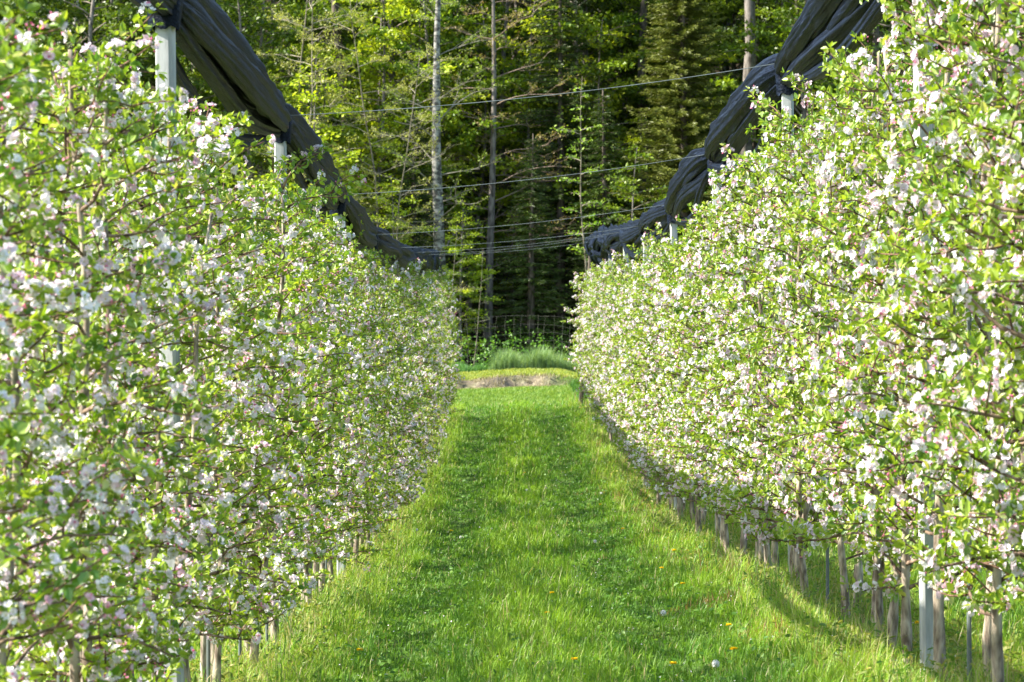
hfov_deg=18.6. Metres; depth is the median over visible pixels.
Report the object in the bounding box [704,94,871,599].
apple tree
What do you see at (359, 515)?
apple tree
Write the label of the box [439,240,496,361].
beech tree
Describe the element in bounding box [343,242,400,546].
apple tree
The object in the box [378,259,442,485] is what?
apple tree
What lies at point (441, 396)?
apple tree
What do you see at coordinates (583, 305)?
apple tree
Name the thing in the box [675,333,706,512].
apple tree
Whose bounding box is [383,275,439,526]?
apple tree
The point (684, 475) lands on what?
apple tree
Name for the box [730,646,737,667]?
dandelion flower
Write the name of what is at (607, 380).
apple tree
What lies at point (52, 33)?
leafy tree
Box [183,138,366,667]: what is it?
apple tree
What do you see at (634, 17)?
forest tree
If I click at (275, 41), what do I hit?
leafy tree
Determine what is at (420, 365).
apple tree
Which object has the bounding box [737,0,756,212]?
tall tree
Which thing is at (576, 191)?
sapling
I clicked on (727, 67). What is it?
forest tree
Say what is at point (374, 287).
concrete post
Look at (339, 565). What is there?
concrete post
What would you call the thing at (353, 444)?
apple tree
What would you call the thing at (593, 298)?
apple tree
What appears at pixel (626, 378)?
apple tree
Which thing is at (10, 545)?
apple tree
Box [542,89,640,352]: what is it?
conifer tree
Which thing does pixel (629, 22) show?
forest tree
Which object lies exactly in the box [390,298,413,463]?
apple tree
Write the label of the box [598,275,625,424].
apple tree
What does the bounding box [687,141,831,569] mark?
apple tree
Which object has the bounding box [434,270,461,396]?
apple tree
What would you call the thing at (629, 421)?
apple tree
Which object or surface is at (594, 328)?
apple tree
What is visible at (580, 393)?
end post
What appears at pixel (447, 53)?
forest tree
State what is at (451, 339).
apple tree
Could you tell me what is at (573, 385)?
tall grass
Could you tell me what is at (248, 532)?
apple tree
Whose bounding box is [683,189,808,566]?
apple tree
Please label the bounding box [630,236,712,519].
apple tree
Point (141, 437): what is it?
trellis wire
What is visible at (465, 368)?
tall grass
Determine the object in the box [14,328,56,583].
apple tree
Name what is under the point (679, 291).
apple tree
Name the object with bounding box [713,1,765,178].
forest tree
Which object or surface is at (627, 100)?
forest tree
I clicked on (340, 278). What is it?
apple tree
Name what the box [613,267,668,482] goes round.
apple tree
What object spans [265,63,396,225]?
leafy tree
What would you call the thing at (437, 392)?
apple tree
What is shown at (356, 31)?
forest tree
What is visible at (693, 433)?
apple tree
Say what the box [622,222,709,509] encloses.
apple tree
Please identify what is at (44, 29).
forest tree
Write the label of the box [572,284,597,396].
apple tree
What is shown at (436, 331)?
apple tree
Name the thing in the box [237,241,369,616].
apple tree
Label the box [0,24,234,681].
apple tree
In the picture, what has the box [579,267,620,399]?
apple tree
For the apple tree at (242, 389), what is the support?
on the ground at (512, 384)
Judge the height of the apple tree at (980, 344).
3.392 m
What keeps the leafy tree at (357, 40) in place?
on the ground at (512, 384)
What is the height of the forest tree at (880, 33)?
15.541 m
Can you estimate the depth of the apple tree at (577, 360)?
69.23 m
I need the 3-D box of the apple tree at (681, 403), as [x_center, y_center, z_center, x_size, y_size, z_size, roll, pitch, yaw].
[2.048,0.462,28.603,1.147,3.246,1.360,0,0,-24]
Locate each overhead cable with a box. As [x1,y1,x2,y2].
[290,64,771,115]
[347,155,700,194]
[378,205,661,234]
[400,226,636,247]
[415,232,618,252]
[432,236,602,254]
[455,242,587,254]
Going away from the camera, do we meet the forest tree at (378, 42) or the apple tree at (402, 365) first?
the apple tree at (402, 365)
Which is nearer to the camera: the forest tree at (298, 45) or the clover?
the clover
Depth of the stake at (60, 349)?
11.59 m
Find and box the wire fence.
[451,315,576,364]
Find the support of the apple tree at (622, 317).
on the ground at (512, 384)
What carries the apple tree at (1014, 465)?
on the ground at (512, 384)
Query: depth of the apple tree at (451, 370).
49.84 m
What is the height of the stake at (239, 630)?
2.450 m
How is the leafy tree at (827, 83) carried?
on the ground at (512, 384)
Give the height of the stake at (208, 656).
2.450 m
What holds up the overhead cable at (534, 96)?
attached to the rolled net at (218, 51)
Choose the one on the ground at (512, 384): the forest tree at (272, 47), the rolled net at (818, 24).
the forest tree at (272, 47)
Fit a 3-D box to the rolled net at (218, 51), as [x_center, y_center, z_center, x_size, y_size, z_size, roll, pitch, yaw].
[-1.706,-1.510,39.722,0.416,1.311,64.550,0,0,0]
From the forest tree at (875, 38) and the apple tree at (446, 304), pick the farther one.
the forest tree at (875, 38)
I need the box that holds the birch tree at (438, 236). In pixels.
[369,0,507,331]
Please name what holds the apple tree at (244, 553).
on the ground at (512, 384)
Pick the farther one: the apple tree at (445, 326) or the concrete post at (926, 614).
the apple tree at (445, 326)
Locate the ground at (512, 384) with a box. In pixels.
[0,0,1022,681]
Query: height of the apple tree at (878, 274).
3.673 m
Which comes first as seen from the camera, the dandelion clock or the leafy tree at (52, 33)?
the dandelion clock
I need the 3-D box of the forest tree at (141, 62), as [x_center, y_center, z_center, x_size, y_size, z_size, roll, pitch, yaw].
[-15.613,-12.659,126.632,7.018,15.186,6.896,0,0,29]
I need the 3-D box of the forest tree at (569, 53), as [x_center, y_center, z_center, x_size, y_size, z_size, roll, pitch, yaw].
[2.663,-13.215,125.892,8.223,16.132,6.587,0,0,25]
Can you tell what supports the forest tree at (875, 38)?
on the ground at (512, 384)
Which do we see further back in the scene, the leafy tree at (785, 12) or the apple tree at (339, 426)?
the leafy tree at (785, 12)
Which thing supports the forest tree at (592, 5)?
on the ground at (512, 384)
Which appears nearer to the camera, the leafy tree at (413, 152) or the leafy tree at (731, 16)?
the leafy tree at (413, 152)
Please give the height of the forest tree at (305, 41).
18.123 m
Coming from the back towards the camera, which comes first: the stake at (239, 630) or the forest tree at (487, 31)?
the forest tree at (487, 31)
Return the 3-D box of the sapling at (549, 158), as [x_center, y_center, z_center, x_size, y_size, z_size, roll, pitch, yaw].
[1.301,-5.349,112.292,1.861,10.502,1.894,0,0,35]
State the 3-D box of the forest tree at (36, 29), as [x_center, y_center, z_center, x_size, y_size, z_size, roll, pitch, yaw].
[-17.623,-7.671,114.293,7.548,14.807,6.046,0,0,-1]
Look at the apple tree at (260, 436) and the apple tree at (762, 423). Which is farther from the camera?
the apple tree at (762, 423)
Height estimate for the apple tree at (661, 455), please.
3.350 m
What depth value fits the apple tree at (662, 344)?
31.40 m
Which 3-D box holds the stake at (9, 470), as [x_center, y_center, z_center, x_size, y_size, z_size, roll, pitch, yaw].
[-1.674,0.748,10.447,0.020,2.450,0.020,0,0,22]
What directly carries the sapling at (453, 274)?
on the ground at (512, 384)
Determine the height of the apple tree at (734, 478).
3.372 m
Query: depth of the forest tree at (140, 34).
119.07 m
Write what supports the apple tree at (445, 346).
on the ground at (512, 384)
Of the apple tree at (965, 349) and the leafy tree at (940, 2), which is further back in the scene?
the leafy tree at (940, 2)
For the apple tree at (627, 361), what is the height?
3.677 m
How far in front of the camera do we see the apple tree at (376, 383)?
31.65 m
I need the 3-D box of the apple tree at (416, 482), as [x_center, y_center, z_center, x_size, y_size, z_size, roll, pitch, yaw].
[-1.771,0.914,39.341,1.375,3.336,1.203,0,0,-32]
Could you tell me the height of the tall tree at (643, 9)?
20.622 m
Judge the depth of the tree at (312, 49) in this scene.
104.03 m
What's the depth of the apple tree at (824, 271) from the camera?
17.25 m
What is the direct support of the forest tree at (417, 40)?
on the ground at (512, 384)
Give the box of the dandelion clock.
[712,659,718,681]
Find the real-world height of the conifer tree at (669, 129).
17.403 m
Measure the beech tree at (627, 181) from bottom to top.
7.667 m
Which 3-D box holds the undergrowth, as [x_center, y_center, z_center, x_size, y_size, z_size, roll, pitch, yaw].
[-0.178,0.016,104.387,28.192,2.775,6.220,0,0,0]
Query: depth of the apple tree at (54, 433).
10.25 m
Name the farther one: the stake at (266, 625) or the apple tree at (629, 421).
the apple tree at (629, 421)
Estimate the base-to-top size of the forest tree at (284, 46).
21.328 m
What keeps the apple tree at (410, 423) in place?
on the ground at (512, 384)
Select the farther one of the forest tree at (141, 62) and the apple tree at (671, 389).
the forest tree at (141, 62)
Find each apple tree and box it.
[0,0,153,681]
[0,1,228,681]
[0,15,159,681]
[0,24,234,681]
[0,41,222,681]
[0,102,181,681]
[0,329,43,541]
[3,113,245,681]
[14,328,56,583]
[22,96,325,681]
[22,342,63,541]
[89,66,339,681]
[105,107,300,681]
[121,183,304,680]
[137,127,311,681]
[148,169,325,667]
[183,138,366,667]
[194,191,330,659]
[217,146,369,644]
[218,149,353,629]
[229,190,377,608]
[234,216,381,566]
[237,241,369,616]
[249,192,394,604]
[253,211,386,602]
[294,249,386,597]
[300,216,386,596]
[314,248,385,583]
[318,269,396,573]
[326,246,410,533]
[331,215,424,569]
[331,241,403,540]
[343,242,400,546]
[345,245,424,559]
[348,296,393,538]
[354,260,428,547]
[359,266,420,547]
[364,259,419,542]
[370,280,417,533]
[376,271,438,528]
[377,281,426,512]
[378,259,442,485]
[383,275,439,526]
[384,276,429,486]
[386,258,451,509]
[389,267,433,452]
[390,276,455,484]
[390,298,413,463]
[399,286,440,476]
[402,266,440,468]
[405,260,444,461]
[405,275,448,486]
[408,275,444,457]
[412,284,451,478]
[415,283,456,450]
[418,272,447,413]
[420,270,455,430]
[422,274,456,415]
[422,276,450,438]
[422,287,446,413]
[424,287,448,424]
[425,268,457,423]
[429,274,470,436]
[432,271,455,413]
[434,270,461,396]
[434,272,466,413]
[436,271,458,398]
[437,260,459,406]
[438,268,462,390]
[443,290,457,383]
[560,270,594,409]
[570,272,605,422]
[570,283,595,399]
[571,267,596,367]
[571,271,597,412]
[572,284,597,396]
[573,259,616,442]
[573,280,607,409]
[575,269,604,415]
[577,264,608,398]
[578,277,615,436]
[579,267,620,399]
[581,283,608,432]
[583,265,620,436]
[583,272,608,404]
[589,267,626,455]
[590,274,620,414]
[591,249,641,467]
[591,263,637,417]
[593,278,634,456]
[594,260,623,425]
[596,259,641,459]
[597,256,639,434]
[598,268,632,460]
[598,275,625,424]
[601,284,643,479]
[604,263,642,452]
[605,232,666,504]
[607,274,643,480]
[609,261,650,484]
[612,263,668,479]
[613,267,657,481]
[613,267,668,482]
[616,218,703,522]
[619,234,687,497]
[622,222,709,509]
[622,278,672,490]
[622,285,656,480]
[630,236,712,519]
[631,227,688,516]
[631,227,733,532]
[636,225,684,267]
[642,238,725,531]
[643,250,685,510]
[648,218,743,545]
[649,204,769,547]
[655,184,753,489]
[657,227,778,555]
[658,254,734,530]
[663,190,784,562]
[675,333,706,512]
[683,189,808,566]
[684,142,843,574]
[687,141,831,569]
[690,154,801,557]
[691,185,825,529]
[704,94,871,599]
[711,85,867,579]
[720,122,874,584]
[750,67,915,620]
[754,41,1020,669]
[775,84,911,606]
[776,17,964,628]
[779,30,966,639]
[798,49,1002,648]
[810,0,1023,680]
[846,0,1023,681]
[852,0,1023,681]
[875,0,1023,593]
[887,0,1023,604]
[956,291,1022,469]
[956,305,1003,430]
[964,238,1021,450]
[974,243,1022,478]
[990,29,1023,392]
[1003,300,1023,325]
[1006,240,1022,460]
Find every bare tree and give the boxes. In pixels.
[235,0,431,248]
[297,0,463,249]
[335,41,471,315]
[388,0,588,346]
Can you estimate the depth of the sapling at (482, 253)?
102.52 m
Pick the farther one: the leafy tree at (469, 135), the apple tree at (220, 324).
the leafy tree at (469, 135)
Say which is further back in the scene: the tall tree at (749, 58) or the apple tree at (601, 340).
the tall tree at (749, 58)
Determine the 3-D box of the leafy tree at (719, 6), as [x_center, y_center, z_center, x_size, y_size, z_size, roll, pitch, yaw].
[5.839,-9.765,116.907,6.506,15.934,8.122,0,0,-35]
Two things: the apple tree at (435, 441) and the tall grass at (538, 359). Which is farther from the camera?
the tall grass at (538, 359)
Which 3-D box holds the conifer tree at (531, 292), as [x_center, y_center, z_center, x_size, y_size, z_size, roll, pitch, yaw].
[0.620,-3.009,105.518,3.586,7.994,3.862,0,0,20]
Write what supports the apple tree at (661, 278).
on the ground at (512, 384)
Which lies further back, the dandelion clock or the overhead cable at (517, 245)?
the overhead cable at (517, 245)
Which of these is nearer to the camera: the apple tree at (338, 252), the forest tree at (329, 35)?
the apple tree at (338, 252)
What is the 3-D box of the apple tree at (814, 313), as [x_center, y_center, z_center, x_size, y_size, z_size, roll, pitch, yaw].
[2.208,-0.139,18.452,1.119,3.833,1.228,0,0,28]
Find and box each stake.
[7,206,13,666]
[57,222,62,681]
[102,242,106,672]
[129,249,133,681]
[206,309,210,681]
[238,307,241,660]
[265,354,268,648]
[826,260,828,603]
[893,243,896,548]
[967,178,971,681]
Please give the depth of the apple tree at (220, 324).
15.71 m
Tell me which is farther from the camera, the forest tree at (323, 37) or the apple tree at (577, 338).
the forest tree at (323, 37)
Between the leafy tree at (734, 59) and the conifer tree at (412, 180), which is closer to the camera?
the conifer tree at (412, 180)
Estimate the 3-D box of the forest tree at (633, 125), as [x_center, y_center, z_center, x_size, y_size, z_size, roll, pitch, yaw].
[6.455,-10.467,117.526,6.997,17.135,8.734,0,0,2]
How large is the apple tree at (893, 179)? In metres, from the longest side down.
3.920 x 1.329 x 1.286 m
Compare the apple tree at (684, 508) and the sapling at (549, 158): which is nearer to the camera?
the apple tree at (684, 508)
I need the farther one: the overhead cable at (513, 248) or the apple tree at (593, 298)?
the overhead cable at (513, 248)
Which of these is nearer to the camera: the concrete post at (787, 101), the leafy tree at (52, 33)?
the concrete post at (787, 101)
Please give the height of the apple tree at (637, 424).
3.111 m
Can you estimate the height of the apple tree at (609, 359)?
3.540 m
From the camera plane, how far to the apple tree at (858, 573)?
19.96 m
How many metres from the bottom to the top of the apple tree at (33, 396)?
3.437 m
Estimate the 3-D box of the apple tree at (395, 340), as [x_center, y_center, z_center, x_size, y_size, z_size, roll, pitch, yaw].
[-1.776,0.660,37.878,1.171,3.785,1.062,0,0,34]
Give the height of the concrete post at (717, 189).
4.260 m
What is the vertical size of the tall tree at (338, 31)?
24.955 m
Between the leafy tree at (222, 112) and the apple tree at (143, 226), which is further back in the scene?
the leafy tree at (222, 112)
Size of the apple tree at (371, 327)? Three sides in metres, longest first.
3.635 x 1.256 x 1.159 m
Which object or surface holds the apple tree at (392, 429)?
on the ground at (512, 384)
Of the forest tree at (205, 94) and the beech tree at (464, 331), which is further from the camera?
the forest tree at (205, 94)
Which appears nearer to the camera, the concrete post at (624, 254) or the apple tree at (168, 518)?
the apple tree at (168, 518)
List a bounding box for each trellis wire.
[7,430,260,452]
[8,114,252,258]
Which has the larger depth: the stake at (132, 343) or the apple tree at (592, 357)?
the apple tree at (592, 357)
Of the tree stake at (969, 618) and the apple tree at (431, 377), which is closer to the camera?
the tree stake at (969, 618)
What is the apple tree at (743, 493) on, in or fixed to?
on the ground at (512, 384)
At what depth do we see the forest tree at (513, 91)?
118.83 m
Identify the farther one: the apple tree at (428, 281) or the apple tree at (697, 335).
the apple tree at (428, 281)
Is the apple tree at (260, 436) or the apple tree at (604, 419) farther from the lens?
the apple tree at (604, 419)
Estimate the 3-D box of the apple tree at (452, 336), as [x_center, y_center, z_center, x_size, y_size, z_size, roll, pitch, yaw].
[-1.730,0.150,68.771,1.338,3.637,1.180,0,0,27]
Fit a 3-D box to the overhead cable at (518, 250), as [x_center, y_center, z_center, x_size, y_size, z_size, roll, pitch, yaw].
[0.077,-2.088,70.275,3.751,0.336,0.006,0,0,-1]
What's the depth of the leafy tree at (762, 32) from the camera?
107.62 m
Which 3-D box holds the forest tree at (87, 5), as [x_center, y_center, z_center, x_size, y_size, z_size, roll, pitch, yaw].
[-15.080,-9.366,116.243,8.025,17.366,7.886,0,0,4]
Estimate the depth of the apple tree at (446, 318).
63.67 m
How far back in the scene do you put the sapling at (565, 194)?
112.99 m
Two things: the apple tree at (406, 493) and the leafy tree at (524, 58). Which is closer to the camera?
the apple tree at (406, 493)
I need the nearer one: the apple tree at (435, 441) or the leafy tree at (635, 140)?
the apple tree at (435, 441)
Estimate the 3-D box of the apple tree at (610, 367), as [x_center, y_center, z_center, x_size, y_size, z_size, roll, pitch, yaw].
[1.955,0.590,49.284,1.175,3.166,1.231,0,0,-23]
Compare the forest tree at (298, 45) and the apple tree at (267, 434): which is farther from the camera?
the forest tree at (298, 45)
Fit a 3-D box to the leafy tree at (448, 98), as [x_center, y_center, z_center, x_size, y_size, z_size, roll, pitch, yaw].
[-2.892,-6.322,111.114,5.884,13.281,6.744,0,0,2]
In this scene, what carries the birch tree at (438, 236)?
on the ground at (512, 384)
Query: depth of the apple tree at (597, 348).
54.94 m
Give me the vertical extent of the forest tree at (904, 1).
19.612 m
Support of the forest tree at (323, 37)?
on the ground at (512, 384)
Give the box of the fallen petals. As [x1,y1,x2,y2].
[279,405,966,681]
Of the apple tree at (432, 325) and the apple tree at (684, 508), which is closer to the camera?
the apple tree at (684, 508)
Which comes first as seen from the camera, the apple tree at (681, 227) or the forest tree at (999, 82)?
the apple tree at (681, 227)
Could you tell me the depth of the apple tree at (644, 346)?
41.55 m
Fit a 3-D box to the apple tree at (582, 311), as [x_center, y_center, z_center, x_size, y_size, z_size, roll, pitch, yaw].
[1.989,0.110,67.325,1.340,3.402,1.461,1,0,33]
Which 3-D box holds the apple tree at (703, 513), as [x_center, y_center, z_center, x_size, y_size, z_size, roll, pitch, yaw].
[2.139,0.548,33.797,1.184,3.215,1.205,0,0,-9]
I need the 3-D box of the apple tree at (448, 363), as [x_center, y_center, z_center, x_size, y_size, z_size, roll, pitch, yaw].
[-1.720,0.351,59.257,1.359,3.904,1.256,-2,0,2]
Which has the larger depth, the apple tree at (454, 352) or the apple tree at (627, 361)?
the apple tree at (454, 352)
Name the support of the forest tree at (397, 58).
on the ground at (512, 384)
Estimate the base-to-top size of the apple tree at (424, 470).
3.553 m
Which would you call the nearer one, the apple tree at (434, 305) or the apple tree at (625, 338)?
the apple tree at (625, 338)
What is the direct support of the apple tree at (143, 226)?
on the ground at (512, 384)
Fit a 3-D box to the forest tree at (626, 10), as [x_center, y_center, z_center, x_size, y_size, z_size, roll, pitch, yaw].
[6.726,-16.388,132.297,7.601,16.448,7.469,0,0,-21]
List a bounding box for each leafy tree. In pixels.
[0,0,120,278]
[3,0,139,291]
[3,0,192,280]
[97,4,302,252]
[176,0,355,271]
[181,0,374,272]
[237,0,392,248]
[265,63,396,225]
[287,0,514,256]
[297,0,461,251]
[299,0,486,271]
[334,0,528,299]
[353,0,509,288]
[399,0,595,308]
[403,2,555,327]
[455,0,621,313]
[483,0,660,315]
[522,11,687,287]
[579,0,764,229]
[628,0,792,202]
[699,0,816,143]
[701,0,891,251]
[722,0,883,211]
[795,0,1023,263]
[864,0,1012,310]
[942,11,1023,194]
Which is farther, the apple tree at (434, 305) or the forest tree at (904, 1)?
the forest tree at (904, 1)
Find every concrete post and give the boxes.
[155,26,183,681]
[274,141,290,627]
[333,214,345,576]
[372,251,378,525]
[623,250,628,415]
[643,243,649,480]
[670,222,679,513]
[712,178,721,528]
[781,93,796,560]
[912,0,935,677]
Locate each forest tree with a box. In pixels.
[0,0,87,237]
[1,0,111,267]
[9,1,101,246]
[36,0,189,214]
[43,0,188,245]
[54,1,154,137]
[84,0,206,91]
[96,0,151,87]
[107,11,238,156]
[185,0,298,188]
[188,0,356,224]
[211,0,374,205]
[219,0,348,82]
[238,0,402,141]
[249,1,295,194]
[249,1,402,116]
[265,2,425,265]
[300,2,454,134]
[313,0,505,240]
[331,3,421,78]
[363,0,529,135]
[394,0,536,265]
[415,0,610,263]
[421,0,582,237]
[425,0,656,278]
[427,0,596,189]
[488,3,526,107]
[490,0,679,230]
[500,0,709,211]
[501,0,652,164]
[563,0,729,202]
[575,0,712,156]
[587,4,650,117]
[598,0,744,215]
[624,8,729,78]
[649,0,778,132]
[666,0,831,165]
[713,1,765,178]
[720,0,909,178]
[771,0,986,240]
[812,0,946,84]
[866,3,1007,181]
[937,1,1022,242]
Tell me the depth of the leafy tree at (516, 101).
111.36 m
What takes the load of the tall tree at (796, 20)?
on the ground at (512, 384)
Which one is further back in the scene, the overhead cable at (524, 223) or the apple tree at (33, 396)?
the overhead cable at (524, 223)
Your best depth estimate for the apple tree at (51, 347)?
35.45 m
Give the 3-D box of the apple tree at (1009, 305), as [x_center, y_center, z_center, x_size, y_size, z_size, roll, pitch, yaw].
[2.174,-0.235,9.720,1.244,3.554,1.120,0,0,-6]
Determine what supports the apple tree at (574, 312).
on the ground at (512, 384)
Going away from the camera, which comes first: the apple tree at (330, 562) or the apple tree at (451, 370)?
the apple tree at (330, 562)
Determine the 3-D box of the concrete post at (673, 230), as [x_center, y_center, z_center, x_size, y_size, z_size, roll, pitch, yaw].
[2.035,0.528,38.866,0.085,4.260,0.085,-1,0,-5]
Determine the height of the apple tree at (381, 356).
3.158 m
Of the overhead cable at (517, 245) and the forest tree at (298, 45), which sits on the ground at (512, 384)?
the forest tree at (298, 45)
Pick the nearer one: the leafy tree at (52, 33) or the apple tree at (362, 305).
the apple tree at (362, 305)
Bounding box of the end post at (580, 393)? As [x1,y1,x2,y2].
[578,257,591,405]
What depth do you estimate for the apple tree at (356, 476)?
21.49 m
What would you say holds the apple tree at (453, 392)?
on the ground at (512, 384)
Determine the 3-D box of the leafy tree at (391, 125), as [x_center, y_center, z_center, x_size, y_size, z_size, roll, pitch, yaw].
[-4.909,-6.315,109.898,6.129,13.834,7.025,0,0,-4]
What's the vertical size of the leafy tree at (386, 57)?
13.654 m
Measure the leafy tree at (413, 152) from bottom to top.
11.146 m
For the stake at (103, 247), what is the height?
2.450 m
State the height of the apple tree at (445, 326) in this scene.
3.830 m
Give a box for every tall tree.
[331,0,357,199]
[637,0,649,262]
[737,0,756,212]
[794,0,800,125]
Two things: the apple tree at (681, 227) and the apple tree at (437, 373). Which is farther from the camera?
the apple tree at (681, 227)
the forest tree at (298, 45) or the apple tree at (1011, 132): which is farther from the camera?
the forest tree at (298, 45)
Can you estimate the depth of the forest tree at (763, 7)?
114.74 m
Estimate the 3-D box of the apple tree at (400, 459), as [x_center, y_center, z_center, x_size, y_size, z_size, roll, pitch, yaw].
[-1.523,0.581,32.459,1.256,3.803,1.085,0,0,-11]
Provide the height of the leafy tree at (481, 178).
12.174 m
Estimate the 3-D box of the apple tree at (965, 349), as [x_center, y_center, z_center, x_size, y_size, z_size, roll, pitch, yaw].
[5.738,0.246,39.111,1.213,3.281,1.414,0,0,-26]
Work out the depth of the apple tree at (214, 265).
14.60 m
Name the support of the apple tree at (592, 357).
on the ground at (512, 384)
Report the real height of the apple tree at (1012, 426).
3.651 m
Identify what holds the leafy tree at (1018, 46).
on the ground at (512, 384)
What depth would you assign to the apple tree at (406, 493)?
33.42 m
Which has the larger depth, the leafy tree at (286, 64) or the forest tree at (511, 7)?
the forest tree at (511, 7)
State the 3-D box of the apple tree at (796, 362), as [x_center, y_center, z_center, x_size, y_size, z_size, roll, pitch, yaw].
[1.993,0.052,19.311,1.145,3.521,1.220,0,0,-34]
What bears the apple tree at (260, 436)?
on the ground at (512, 384)
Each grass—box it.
[18,368,1023,681]
[449,362,487,372]
[487,343,592,372]
[568,378,588,397]
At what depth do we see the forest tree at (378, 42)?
127.14 m
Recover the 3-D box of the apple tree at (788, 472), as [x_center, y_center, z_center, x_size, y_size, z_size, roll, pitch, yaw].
[1.913,0.118,15.681,1.425,3.284,1.150,0,0,9]
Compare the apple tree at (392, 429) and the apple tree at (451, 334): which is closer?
the apple tree at (392, 429)
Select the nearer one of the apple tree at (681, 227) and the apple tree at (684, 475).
the apple tree at (684, 475)
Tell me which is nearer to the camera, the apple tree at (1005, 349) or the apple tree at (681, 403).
the apple tree at (681, 403)
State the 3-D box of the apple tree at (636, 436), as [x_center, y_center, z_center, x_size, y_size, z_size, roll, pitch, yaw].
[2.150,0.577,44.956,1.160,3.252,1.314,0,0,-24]
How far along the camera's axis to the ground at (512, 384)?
45.71 m
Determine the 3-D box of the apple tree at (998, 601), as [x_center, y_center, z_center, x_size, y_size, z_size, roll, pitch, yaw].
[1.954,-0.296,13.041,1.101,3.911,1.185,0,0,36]
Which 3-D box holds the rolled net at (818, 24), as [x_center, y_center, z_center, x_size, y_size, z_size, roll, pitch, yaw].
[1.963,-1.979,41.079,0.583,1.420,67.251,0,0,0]
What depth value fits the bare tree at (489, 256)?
108.84 m
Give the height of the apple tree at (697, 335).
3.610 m
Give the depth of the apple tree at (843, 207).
16.59 m
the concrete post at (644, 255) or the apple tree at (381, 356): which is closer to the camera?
the apple tree at (381, 356)
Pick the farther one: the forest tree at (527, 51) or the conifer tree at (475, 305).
the forest tree at (527, 51)
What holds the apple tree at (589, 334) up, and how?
on the ground at (512, 384)
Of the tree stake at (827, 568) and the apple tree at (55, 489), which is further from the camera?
the tree stake at (827, 568)
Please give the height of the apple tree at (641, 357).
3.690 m
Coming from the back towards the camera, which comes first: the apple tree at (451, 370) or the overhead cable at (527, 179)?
the apple tree at (451, 370)
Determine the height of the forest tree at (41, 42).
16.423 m
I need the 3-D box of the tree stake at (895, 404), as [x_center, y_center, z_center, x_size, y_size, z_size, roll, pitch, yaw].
[2.068,0.622,16.904,0.020,2.450,0.020,0,0,-23]
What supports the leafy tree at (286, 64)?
on the ground at (512, 384)
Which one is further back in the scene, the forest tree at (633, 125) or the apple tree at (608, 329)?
the forest tree at (633, 125)
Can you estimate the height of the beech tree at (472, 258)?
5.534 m
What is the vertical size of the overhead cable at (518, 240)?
0.346 m
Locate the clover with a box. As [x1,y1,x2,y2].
[146,412,1023,681]
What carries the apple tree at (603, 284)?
on the ground at (512, 384)
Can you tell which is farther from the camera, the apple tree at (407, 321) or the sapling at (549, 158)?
the sapling at (549, 158)
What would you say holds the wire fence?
on the ground at (512, 384)
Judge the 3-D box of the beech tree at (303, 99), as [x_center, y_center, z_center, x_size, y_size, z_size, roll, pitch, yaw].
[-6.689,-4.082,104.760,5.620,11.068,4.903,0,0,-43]
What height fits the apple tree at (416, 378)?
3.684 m
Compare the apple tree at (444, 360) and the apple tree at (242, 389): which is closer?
the apple tree at (242, 389)
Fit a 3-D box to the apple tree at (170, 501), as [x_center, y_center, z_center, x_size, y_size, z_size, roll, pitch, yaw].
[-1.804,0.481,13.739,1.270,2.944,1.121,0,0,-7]
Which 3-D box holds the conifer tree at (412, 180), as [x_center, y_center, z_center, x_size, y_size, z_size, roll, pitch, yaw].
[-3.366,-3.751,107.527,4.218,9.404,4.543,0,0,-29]
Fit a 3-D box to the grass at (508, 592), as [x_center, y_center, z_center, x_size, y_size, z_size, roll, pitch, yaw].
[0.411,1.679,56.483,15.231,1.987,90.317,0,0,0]
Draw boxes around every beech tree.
[220,53,395,237]
[345,173,439,268]
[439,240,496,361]
[442,206,503,363]
[564,144,669,321]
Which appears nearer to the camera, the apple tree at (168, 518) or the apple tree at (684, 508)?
the apple tree at (168, 518)
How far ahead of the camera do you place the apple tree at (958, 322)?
38.01 m
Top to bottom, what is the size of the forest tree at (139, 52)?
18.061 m
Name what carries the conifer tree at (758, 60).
on the ground at (512, 384)
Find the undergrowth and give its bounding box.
[453,319,580,367]
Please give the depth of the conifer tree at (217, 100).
124.22 m
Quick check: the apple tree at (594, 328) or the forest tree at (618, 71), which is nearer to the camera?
the apple tree at (594, 328)
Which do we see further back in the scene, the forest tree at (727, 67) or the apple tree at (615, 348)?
the forest tree at (727, 67)
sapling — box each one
[444,228,467,315]
[469,252,489,365]
[527,49,569,312]
[539,43,572,315]
[550,76,604,289]
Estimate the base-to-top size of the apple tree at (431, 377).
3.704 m
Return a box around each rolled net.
[129,0,439,277]
[584,0,894,269]
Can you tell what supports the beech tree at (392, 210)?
on the ground at (512, 384)
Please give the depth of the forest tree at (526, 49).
121.86 m
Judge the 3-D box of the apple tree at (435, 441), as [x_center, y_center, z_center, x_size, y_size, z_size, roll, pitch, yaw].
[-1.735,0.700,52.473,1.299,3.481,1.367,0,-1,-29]
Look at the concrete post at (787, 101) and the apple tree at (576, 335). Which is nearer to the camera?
the concrete post at (787, 101)
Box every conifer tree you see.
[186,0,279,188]
[374,95,469,349]
[442,0,525,322]
[477,133,577,359]
[492,0,627,335]
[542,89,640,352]
[617,0,745,274]
[716,0,796,184]
[790,0,867,162]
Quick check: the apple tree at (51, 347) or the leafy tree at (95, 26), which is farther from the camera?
the leafy tree at (95, 26)
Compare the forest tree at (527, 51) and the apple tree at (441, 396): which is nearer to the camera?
the apple tree at (441, 396)
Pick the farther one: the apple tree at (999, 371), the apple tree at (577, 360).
the apple tree at (577, 360)
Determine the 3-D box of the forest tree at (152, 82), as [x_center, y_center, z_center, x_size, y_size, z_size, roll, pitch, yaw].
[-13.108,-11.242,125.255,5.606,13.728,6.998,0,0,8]

